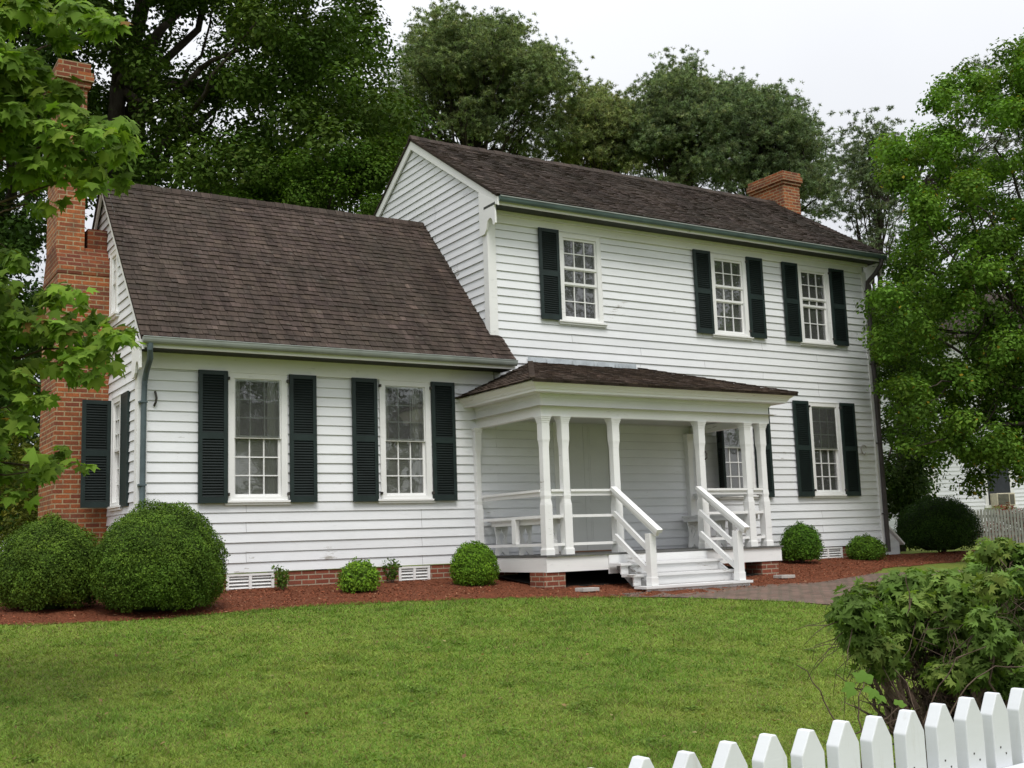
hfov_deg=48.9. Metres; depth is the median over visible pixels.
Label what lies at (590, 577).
crawl space soil
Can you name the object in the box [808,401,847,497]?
window
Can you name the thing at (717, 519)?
porch bench
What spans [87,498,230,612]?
boxwood
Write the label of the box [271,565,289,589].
seedling
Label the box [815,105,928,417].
pine tree
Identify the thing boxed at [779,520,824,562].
boxwood
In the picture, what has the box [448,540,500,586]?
boxwood
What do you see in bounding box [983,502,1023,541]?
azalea
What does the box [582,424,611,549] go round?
front door
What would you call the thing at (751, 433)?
window
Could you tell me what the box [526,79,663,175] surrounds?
pine tree
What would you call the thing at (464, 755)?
fallen leaves
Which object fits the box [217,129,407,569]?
young tree
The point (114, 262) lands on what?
window
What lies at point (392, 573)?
seedling
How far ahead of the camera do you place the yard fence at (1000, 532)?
33.32 m
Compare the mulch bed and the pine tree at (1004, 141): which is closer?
the mulch bed
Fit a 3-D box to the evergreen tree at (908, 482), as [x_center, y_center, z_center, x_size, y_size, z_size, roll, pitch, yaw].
[9.471,0.540,26.946,2.474,7.292,5.163,-6,-9,28]
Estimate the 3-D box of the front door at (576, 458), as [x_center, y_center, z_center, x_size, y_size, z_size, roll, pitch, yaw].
[0.986,1.676,18.530,0.506,2.163,0.053,3,-9,-32]
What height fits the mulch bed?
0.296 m
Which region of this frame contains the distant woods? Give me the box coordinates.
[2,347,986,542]
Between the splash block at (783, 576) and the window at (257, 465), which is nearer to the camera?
the window at (257, 465)
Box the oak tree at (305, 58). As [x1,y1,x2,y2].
[39,0,443,213]
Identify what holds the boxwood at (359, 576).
on the mulch bed
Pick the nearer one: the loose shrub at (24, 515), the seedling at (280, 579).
the seedling at (280, 579)
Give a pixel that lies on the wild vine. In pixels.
(861, 676)
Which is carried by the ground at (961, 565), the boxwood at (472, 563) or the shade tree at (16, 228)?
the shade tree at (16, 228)
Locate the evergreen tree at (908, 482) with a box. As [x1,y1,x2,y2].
[870,268,950,551]
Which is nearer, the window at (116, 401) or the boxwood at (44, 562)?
the boxwood at (44, 562)
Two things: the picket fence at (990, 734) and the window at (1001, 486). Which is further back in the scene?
the window at (1001, 486)
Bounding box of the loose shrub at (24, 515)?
[0,409,39,551]
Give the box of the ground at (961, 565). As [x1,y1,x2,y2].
[0,542,1023,767]
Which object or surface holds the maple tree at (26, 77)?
on the ground at (961, 565)
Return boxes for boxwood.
[0,511,98,611]
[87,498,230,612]
[335,556,383,592]
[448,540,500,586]
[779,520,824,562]
[844,533,887,560]
[894,494,984,551]
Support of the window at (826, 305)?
in the farmhouse
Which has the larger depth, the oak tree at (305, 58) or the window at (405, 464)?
the oak tree at (305, 58)
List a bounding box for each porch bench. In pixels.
[490,518,559,555]
[682,513,759,547]
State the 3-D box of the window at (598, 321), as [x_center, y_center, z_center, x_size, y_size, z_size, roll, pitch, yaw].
[1.154,-1.769,19.169,1.000,1.591,0.165,3,-9,-32]
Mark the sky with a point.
(854, 55)
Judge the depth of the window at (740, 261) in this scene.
21.01 m
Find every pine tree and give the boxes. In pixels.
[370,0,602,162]
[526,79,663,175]
[599,44,744,190]
[675,66,858,222]
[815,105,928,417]
[905,48,1023,460]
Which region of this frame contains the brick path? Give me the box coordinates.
[610,569,1012,605]
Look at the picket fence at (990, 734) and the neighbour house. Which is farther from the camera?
the neighbour house
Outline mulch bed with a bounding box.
[0,550,974,624]
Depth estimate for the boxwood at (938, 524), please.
23.07 m
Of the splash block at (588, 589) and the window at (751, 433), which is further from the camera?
the window at (751, 433)
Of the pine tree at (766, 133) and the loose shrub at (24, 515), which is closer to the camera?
the loose shrub at (24, 515)
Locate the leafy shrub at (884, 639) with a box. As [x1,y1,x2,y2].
[795,536,1023,767]
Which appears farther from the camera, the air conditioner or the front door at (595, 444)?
the air conditioner
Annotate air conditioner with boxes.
[990,493,1015,505]
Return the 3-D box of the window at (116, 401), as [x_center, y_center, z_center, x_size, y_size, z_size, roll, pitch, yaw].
[-5.545,0.971,15.870,0.165,1.616,0.700,3,-9,-32]
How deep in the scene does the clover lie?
8.75 m
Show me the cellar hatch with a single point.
(896, 540)
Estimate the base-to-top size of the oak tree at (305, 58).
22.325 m
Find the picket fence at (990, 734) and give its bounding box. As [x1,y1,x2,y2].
[591,688,1023,767]
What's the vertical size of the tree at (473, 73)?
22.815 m
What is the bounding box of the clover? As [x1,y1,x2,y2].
[0,608,882,767]
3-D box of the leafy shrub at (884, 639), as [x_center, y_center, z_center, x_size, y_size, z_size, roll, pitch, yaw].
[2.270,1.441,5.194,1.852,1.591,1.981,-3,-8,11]
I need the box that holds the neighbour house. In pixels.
[880,292,1023,540]
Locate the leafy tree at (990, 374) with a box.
[853,28,1023,499]
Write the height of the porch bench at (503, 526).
0.540 m
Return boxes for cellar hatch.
[884,526,904,554]
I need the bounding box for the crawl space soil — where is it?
[498,566,758,586]
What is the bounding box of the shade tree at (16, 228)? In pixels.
[0,0,131,534]
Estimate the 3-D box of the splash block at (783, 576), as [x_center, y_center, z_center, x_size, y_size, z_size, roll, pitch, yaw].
[4.258,3.012,17.594,0.300,0.052,0.180,5,-10,-33]
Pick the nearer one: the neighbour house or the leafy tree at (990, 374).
the leafy tree at (990, 374)
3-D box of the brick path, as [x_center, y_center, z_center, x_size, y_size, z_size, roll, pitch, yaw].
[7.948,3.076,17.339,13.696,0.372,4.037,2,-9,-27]
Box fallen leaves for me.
[6,601,918,763]
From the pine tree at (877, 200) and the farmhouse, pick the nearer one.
the farmhouse
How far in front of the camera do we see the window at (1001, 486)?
39.34 m
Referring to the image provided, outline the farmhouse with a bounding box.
[38,58,890,591]
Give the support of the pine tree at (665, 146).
on the ground at (961, 565)
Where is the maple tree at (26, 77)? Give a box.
[0,0,144,513]
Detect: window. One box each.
[106,393,122,510]
[108,248,119,322]
[224,372,291,504]
[378,380,435,502]
[558,231,607,327]
[710,253,753,340]
[716,426,758,498]
[797,265,836,347]
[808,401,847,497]
[982,463,1017,507]
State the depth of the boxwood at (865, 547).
21.03 m
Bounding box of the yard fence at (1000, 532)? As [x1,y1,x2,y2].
[971,508,1023,544]
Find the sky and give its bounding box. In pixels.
[3,0,1023,445]
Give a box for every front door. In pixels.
[568,423,587,550]
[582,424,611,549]
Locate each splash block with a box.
[575,587,598,591]
[773,575,794,578]
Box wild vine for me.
[797,579,1023,767]
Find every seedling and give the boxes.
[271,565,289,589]
[382,558,401,582]

